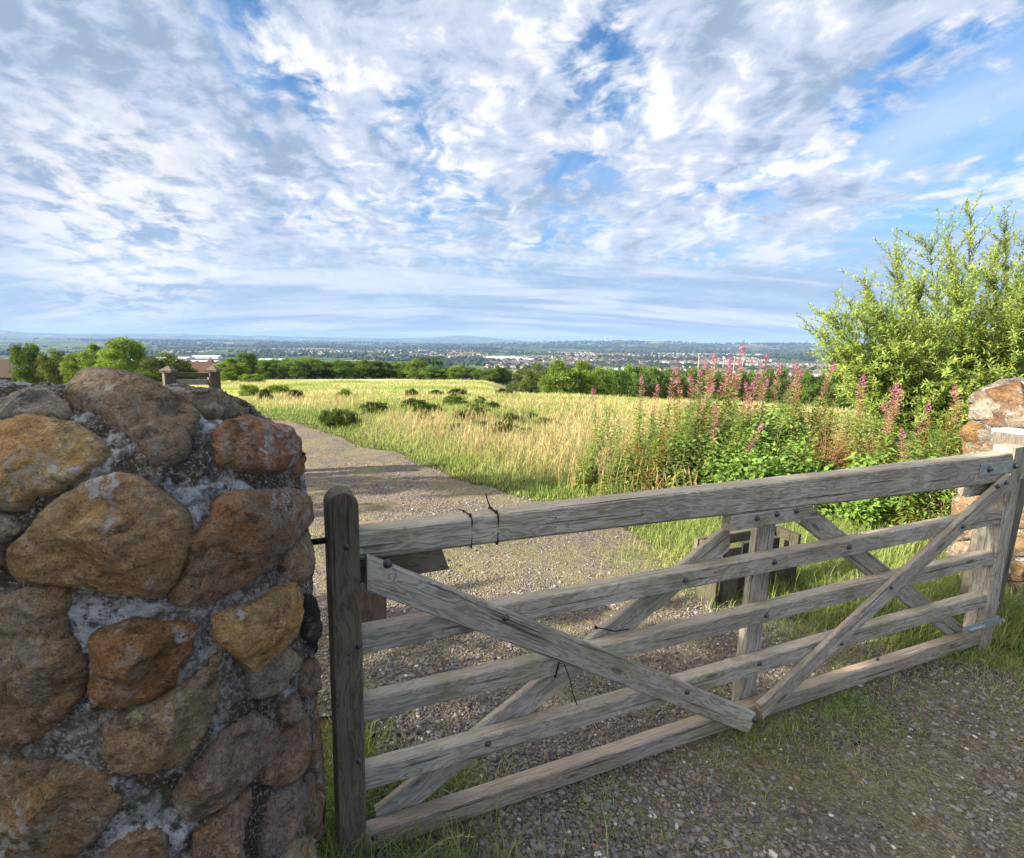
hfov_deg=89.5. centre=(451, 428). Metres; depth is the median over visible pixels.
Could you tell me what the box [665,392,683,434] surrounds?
willowherb
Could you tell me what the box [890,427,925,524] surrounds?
willowherb
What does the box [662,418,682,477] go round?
willowherb
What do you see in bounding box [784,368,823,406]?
hedge tree
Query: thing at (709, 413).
willowherb
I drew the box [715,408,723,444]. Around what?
willowherb
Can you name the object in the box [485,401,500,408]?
gorse bush
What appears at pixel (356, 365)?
hedge tree
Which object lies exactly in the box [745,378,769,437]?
willowherb
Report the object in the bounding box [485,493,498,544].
cable tie
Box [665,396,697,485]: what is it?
willowherb
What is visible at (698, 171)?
sky
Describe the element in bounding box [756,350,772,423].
willowherb
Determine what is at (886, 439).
willowherb
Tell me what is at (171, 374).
gate
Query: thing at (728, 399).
willowherb
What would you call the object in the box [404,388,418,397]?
gorse bush
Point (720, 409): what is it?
willowherb
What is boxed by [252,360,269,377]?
hedge tree
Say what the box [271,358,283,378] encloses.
hedge tree
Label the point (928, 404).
willowherb
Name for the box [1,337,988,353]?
hill woods
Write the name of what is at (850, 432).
willowherb
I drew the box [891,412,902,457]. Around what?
willowherb
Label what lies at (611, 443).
willowherb
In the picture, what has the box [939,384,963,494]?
willowherb
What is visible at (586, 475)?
willowherb
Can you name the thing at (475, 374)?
hedge tree
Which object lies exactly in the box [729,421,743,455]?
willowherb
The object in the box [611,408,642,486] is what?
willowherb
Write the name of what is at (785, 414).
willowherb
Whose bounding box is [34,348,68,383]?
tree
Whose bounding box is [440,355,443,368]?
poplar
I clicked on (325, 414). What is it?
gorse bush
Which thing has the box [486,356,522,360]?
warehouse
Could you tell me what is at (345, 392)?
bush
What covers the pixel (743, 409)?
willowherb
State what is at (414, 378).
woods
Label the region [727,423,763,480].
willowherb
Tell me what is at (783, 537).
board box
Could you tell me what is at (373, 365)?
hedge tree
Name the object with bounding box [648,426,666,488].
willowherb
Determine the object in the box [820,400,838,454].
willowherb
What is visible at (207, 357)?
warehouse
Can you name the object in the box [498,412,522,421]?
gorse bush
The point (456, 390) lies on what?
gorse bush
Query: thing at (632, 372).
hedge tree
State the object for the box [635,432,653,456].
willowherb
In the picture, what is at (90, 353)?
tree
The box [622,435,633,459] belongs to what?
willowherb
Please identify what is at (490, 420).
seeding grass
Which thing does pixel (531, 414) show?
gorse bush
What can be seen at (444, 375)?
hedge tree
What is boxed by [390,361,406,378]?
hedge tree
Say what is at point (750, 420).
willowherb
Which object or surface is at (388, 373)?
hedge tree
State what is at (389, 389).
meadow grass
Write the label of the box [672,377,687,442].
willowherb
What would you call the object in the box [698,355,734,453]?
willowherb
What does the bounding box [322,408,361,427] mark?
gorse bush
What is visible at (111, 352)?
tree
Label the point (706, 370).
willowherb
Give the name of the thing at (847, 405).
hedge tree
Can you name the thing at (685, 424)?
willowherb
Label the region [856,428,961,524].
scrub bush
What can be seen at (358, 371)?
hedge tree
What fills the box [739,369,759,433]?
willowherb
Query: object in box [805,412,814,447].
willowherb
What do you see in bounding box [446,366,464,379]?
hedge tree
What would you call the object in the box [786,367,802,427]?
willowherb
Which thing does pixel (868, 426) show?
willowherb
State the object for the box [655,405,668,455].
willowherb
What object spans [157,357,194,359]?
warehouse
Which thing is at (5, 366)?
house
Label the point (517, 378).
tree
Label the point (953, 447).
willowherb
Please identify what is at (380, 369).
hedge tree
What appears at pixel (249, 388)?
bush
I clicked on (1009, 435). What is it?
hanging post
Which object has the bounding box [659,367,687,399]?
hedge tree
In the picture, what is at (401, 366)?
hedge tree
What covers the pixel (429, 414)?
gorse bush
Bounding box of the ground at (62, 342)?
[0,330,1023,857]
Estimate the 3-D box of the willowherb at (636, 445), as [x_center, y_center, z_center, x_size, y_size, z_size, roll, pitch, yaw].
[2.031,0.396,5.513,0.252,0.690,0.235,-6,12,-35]
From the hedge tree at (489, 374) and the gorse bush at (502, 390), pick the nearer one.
the gorse bush at (502, 390)
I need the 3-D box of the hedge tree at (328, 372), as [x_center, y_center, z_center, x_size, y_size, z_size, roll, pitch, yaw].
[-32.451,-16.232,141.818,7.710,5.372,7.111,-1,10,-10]
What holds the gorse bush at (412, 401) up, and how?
on the ground at (62, 342)
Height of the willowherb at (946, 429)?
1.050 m
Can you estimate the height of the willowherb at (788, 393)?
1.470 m
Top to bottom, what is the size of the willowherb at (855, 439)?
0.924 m
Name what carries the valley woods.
on the ground at (62, 342)
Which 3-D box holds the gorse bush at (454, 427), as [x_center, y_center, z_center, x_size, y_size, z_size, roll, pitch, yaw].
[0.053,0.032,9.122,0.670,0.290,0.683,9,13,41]
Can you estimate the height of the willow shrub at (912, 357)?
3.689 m
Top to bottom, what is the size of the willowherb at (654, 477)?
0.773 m
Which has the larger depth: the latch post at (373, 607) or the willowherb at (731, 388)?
the willowherb at (731, 388)
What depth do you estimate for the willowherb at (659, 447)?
5.42 m
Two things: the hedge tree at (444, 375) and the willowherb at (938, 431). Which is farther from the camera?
the hedge tree at (444, 375)
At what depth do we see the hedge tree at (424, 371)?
132.82 m
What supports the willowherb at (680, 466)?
on the ground at (62, 342)
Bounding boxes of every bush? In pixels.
[136,372,162,380]
[238,373,265,382]
[238,383,260,395]
[256,388,273,399]
[266,384,292,395]
[285,389,304,398]
[318,410,331,423]
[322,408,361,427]
[335,388,352,395]
[359,401,389,410]
[362,407,379,413]
[398,398,427,407]
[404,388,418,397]
[412,403,434,413]
[413,413,435,420]
[424,403,442,411]
[427,390,443,394]
[439,423,472,437]
[442,393,467,404]
[447,388,466,395]
[452,411,469,422]
[458,403,490,417]
[471,420,489,426]
[473,396,485,403]
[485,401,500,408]
[485,421,518,437]
[494,388,512,394]
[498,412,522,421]
[502,413,520,423]
[520,427,535,434]
[526,413,538,418]
[533,417,561,426]
[758,394,876,465]
[795,422,867,471]
[832,427,902,468]
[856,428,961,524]
[873,424,961,539]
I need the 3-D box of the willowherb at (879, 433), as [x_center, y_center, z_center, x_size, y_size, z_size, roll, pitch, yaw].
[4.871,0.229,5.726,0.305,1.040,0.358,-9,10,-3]
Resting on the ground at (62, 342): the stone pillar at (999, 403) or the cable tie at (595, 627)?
the stone pillar at (999, 403)
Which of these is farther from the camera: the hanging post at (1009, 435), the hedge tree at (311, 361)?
the hedge tree at (311, 361)
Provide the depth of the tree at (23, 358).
64.24 m
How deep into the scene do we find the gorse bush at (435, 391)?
16.61 m
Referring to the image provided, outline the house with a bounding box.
[0,359,58,383]
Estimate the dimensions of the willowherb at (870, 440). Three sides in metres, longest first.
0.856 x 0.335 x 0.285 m
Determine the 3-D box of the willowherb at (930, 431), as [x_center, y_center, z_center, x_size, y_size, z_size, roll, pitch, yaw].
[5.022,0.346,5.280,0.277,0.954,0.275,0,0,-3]
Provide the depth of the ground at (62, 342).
3321.79 m
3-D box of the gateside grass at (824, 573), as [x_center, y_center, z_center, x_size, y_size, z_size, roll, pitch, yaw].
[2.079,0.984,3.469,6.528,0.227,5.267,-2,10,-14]
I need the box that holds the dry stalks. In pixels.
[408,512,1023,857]
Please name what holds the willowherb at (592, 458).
on the ground at (62, 342)
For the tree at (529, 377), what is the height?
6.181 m
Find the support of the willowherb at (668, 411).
on the ground at (62, 342)
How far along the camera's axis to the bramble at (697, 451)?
5.33 m
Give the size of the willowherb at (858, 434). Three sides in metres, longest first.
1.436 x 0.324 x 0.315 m
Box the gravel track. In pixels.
[265,416,1023,857]
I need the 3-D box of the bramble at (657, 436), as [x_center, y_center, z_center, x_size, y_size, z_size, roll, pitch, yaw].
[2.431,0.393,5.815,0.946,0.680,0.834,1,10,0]
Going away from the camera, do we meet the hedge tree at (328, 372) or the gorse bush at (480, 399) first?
the gorse bush at (480, 399)
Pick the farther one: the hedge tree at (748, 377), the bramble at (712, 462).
the hedge tree at (748, 377)
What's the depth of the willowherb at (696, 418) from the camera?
5.54 m
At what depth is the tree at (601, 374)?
66.23 m
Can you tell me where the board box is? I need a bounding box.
[694,525,800,607]
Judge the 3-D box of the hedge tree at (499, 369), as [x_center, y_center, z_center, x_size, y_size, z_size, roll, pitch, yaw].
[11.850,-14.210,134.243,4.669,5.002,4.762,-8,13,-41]
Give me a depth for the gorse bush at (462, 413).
10.11 m
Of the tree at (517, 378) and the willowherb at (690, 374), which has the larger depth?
the tree at (517, 378)
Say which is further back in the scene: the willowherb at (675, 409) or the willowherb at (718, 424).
the willowherb at (675, 409)
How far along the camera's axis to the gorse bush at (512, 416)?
10.16 m
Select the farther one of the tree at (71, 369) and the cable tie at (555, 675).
the tree at (71, 369)
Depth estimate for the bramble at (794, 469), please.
4.98 m
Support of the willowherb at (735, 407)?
on the ground at (62, 342)
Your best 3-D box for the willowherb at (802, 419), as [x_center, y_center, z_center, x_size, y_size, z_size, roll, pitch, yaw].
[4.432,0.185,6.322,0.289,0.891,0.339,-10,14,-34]
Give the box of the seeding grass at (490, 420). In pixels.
[230,389,897,496]
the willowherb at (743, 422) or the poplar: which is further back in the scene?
the poplar
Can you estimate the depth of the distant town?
2330.55 m
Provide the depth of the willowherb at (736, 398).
6.37 m
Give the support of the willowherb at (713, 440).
on the ground at (62, 342)
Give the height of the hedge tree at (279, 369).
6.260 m
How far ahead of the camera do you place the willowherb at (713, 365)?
6.21 m
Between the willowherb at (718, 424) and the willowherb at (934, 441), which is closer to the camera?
the willowherb at (934, 441)
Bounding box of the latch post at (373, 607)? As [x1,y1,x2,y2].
[359,520,386,622]
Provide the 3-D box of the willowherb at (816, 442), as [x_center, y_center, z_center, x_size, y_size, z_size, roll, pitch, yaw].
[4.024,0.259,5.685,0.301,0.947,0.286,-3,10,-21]
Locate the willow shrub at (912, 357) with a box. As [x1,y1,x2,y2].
[796,190,1023,458]
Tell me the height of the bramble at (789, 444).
1.094 m
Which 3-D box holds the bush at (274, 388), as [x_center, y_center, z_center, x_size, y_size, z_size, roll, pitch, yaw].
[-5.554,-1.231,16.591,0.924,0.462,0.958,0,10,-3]
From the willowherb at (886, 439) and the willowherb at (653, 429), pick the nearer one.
the willowherb at (886, 439)
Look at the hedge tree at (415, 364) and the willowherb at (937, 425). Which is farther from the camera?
the hedge tree at (415, 364)
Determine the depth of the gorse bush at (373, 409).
11.41 m
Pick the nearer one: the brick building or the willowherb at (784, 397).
the willowherb at (784, 397)
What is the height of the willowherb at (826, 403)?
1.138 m
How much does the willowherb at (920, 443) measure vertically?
1.040 m
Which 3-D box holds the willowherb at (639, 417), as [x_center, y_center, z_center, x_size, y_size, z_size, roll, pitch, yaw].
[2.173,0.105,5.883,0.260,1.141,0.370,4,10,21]
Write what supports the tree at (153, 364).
on the ground at (62, 342)
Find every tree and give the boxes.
[6,343,48,383]
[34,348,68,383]
[57,352,87,382]
[76,342,104,369]
[94,336,149,372]
[134,351,197,384]
[172,363,198,378]
[213,357,250,381]
[235,351,259,376]
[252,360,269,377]
[255,358,279,379]
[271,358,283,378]
[276,358,295,378]
[281,358,312,378]
[302,357,325,378]
[307,360,331,378]
[321,360,342,378]
[330,359,356,378]
[348,361,362,378]
[351,359,373,378]
[360,359,384,378]
[370,360,391,378]
[379,361,398,378]
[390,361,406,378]
[395,362,410,378]
[401,358,428,378]
[408,370,423,379]
[418,365,442,379]
[428,369,447,379]
[440,366,450,379]
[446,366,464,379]
[456,365,468,379]
[464,367,477,379]
[470,369,485,379]
[477,368,500,381]
[490,365,505,382]
[497,367,513,384]
[505,365,535,391]
[517,361,550,393]
[537,358,581,394]
[562,360,604,396]
[584,366,615,396]
[608,366,632,396]
[621,363,644,397]
[630,365,666,398]
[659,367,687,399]
[676,366,713,399]
[700,367,735,401]
[731,369,760,403]
[754,366,794,404]
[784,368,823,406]
[812,367,848,409]
[840,377,862,411]
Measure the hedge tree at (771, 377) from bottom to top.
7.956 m
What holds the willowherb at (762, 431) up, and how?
on the ground at (62, 342)
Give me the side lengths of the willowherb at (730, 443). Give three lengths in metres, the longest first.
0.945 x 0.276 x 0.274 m
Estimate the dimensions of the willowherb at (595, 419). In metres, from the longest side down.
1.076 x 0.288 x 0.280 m
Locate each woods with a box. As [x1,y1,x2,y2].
[0,345,939,378]
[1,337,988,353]
[59,374,844,405]
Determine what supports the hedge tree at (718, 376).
on the ground at (62, 342)
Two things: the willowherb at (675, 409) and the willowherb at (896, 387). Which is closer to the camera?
the willowherb at (896, 387)
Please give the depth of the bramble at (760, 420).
5.63 m
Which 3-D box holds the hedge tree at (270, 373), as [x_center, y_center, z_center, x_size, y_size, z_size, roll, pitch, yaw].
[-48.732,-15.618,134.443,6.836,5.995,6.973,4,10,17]
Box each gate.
[159,365,221,388]
[311,443,1023,857]
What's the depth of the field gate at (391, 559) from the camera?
1.88 m
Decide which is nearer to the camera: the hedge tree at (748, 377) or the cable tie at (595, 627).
the cable tie at (595, 627)
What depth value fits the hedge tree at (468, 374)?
144.11 m
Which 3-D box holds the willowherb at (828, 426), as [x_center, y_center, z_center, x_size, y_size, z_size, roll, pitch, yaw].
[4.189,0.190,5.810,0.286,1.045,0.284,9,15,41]
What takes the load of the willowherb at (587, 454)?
on the ground at (62, 342)
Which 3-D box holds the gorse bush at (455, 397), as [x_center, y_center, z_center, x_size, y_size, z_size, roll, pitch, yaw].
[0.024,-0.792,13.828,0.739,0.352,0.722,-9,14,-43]
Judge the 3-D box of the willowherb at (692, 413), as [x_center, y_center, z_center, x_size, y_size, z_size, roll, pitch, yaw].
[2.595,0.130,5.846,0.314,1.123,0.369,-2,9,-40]
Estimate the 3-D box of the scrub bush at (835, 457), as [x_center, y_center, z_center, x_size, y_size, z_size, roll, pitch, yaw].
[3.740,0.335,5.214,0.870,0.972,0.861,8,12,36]
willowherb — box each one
[571,438,586,477]
[572,427,603,492]
[579,459,593,488]
[580,435,598,474]
[581,410,611,480]
[588,386,601,460]
[596,446,622,495]
[602,400,619,481]
[609,421,632,484]
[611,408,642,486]
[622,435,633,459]
[628,374,649,465]
[630,387,649,469]
[631,438,647,485]
[631,438,654,491]
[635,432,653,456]
[640,382,659,451]
[640,417,670,489]
[642,433,671,489]
[647,362,679,480]
[648,414,660,450]
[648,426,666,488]
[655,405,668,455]
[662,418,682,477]
[663,390,701,484]
[665,387,697,486]
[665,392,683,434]
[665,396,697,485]
[666,394,703,460]
[666,413,692,487]
[667,382,715,471]
[669,391,682,442]
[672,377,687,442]
[681,370,699,447]
[686,365,707,444]
[692,349,717,442]
[694,392,716,444]
[695,386,713,440]
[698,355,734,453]
[699,358,714,437]
[701,383,716,445]
[701,403,722,483]
[709,419,739,482]
[711,390,725,432]
[713,339,745,441]
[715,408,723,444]
[720,362,741,436]
[725,399,741,449]
[726,364,742,436]
[726,378,754,455]
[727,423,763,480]
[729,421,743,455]
[736,402,749,452]
[738,393,746,427]
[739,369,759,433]
[742,378,758,456]
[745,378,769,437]
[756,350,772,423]
[756,408,769,458]
[767,363,782,434]
[767,387,792,463]
[767,388,791,435]
[775,361,799,445]
[778,398,800,442]
[779,388,801,439]
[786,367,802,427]
[787,358,807,441]
[797,396,810,438]
[797,408,807,433]
[799,359,836,441]
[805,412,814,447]
[810,409,826,457]
[814,395,829,446]
[814,402,838,455]
[817,387,833,435]
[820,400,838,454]
[835,417,854,468]
[838,411,856,465]
[840,403,861,466]
[842,371,874,468]
[843,412,866,468]
[849,410,863,457]
[855,418,872,461]
[856,425,882,465]
[860,401,874,453]
[866,385,903,499]
[866,410,898,459]
[875,379,900,461]
[876,400,897,515]
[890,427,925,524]
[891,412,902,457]
[896,421,917,458]
[897,413,914,458]
[897,416,933,518]
[900,423,945,507]
[901,400,933,461]
[916,409,943,451]
[920,419,971,512]
[926,416,936,455]
[926,425,940,458]
[933,416,952,454]
[935,415,959,454]
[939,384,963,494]
[940,422,956,455]
[946,424,963,488]
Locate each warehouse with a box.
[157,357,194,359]
[163,360,223,361]
[191,355,222,358]
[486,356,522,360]
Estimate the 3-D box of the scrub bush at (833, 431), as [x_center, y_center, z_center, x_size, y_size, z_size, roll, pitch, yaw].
[4.224,0.158,5.983,1.548,1.124,0.974,1,10,0]
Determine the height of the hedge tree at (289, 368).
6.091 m
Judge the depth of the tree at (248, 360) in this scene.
109.99 m
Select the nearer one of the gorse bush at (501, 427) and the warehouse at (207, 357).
the gorse bush at (501, 427)
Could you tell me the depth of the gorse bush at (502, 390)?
17.88 m
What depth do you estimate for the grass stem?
1.46 m
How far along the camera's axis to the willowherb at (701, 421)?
5.77 m
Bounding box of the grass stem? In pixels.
[419,833,474,857]
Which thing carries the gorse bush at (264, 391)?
on the ground at (62, 342)
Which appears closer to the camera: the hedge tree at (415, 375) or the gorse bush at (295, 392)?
the gorse bush at (295, 392)
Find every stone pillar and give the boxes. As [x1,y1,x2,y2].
[0,367,326,857]
[944,377,1023,599]
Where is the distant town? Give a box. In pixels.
[273,348,875,372]
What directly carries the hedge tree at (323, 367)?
on the ground at (62, 342)
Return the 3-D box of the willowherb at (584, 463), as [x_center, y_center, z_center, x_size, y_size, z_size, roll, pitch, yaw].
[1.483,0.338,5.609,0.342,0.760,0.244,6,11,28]
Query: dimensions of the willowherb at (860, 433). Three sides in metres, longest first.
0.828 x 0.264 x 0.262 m
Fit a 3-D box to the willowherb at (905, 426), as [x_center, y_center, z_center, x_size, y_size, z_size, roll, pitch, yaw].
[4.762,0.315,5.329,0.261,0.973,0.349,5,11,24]
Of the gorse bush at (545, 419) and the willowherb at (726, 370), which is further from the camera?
the gorse bush at (545, 419)
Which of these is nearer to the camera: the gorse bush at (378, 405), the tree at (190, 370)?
the gorse bush at (378, 405)
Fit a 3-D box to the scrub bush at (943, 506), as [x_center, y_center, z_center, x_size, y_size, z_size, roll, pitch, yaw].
[4.309,0.464,4.535,1.002,1.031,0.814,1,10,0]
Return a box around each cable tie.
[458,509,472,547]
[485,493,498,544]
[553,662,576,704]
[594,625,628,631]
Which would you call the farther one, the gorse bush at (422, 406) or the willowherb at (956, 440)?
the gorse bush at (422, 406)
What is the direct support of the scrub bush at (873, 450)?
on the ground at (62, 342)
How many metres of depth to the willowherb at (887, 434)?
4.92 m
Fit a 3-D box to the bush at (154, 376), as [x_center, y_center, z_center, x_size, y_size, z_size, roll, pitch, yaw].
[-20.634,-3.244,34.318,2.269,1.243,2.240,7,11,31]
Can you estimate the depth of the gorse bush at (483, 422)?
9.44 m
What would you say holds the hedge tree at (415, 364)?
on the ground at (62, 342)
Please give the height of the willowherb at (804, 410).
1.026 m
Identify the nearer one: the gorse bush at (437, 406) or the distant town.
the gorse bush at (437, 406)
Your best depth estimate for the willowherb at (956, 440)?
4.54 m
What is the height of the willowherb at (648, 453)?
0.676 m
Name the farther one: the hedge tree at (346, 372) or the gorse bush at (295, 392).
the hedge tree at (346, 372)
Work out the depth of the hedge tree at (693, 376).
84.83 m
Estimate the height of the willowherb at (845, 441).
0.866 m
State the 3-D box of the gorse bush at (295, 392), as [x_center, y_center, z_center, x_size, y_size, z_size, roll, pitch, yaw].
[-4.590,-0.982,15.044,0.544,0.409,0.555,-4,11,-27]
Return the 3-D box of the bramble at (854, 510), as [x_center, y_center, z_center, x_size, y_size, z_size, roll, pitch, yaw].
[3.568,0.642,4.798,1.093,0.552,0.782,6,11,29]
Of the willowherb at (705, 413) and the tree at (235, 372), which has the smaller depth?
the willowherb at (705, 413)
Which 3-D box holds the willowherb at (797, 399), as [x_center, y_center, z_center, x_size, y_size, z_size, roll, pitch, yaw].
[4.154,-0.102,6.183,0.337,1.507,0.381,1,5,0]
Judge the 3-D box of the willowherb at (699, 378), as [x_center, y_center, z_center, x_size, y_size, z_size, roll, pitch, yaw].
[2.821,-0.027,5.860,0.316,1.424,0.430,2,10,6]
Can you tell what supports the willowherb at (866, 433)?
on the ground at (62, 342)
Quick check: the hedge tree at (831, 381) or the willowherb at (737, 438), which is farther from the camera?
the hedge tree at (831, 381)
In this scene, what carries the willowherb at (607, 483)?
on the ground at (62, 342)
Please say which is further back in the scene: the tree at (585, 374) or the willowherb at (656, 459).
the tree at (585, 374)
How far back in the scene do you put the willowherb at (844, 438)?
6.69 m
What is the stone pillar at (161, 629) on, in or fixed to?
on the ground at (62, 342)
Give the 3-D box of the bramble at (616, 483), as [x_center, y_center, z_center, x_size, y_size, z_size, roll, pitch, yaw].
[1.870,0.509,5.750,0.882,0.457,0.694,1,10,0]
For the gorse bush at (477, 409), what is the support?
on the ground at (62, 342)
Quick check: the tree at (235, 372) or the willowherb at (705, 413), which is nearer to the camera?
the willowherb at (705, 413)
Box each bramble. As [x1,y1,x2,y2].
[564,464,601,491]
[578,456,649,493]
[623,435,695,484]
[637,422,743,489]
[681,438,784,485]
[699,398,796,458]
[702,448,792,525]
[718,403,841,471]
[769,440,848,520]
[812,467,898,531]
[844,452,936,527]
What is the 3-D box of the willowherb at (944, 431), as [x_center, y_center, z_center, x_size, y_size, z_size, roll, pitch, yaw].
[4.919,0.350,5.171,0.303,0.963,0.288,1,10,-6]
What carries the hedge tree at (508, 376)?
on the ground at (62, 342)
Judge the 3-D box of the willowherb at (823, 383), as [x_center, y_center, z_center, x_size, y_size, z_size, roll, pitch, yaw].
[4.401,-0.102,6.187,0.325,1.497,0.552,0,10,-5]
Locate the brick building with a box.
[188,358,217,378]
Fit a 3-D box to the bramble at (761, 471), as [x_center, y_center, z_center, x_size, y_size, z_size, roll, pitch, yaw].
[2.894,0.545,4.872,1.045,0.717,0.749,1,10,0]
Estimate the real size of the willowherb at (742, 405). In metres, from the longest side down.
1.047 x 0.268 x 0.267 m
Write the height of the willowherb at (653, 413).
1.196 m
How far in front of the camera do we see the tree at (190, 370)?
52.88 m
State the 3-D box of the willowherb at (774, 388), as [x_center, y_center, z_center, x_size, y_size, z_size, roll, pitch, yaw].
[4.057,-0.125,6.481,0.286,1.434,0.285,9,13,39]
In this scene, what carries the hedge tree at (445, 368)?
on the ground at (62, 342)
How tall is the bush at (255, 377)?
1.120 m
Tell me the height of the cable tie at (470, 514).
0.107 m
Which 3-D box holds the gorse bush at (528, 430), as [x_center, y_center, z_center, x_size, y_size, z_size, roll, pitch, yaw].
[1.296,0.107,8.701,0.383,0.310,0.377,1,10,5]
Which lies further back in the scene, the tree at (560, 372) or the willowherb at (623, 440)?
the tree at (560, 372)
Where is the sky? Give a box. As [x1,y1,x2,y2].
[0,0,1023,343]
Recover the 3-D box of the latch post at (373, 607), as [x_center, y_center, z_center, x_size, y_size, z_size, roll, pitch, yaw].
[-0.467,0.880,2.811,0.204,0.741,0.122,-3,10,-20]
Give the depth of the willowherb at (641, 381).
6.07 m
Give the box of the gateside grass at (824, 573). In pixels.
[316,485,1023,857]
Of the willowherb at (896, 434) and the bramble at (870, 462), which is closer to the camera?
the bramble at (870, 462)
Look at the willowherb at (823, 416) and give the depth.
6.10 m
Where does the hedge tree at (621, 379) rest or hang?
on the ground at (62, 342)
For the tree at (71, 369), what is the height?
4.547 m
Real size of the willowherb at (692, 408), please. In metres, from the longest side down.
1.224 x 0.413 x 0.310 m
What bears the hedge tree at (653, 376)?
on the ground at (62, 342)
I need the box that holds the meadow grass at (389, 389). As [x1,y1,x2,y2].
[160,378,1021,618]
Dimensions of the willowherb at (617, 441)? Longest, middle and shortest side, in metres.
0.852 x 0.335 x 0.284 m
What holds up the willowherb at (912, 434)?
on the ground at (62, 342)
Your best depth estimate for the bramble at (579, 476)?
5.87 m
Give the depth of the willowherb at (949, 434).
4.96 m
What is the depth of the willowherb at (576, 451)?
6.04 m
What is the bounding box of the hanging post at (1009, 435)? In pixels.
[959,427,1023,614]
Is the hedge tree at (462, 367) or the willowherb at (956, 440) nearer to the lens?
the willowherb at (956, 440)
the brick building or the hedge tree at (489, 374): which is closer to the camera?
the hedge tree at (489, 374)
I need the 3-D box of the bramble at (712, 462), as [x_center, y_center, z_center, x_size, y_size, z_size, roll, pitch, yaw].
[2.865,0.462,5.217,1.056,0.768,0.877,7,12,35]
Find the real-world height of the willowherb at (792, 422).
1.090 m
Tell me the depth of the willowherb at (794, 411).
5.60 m

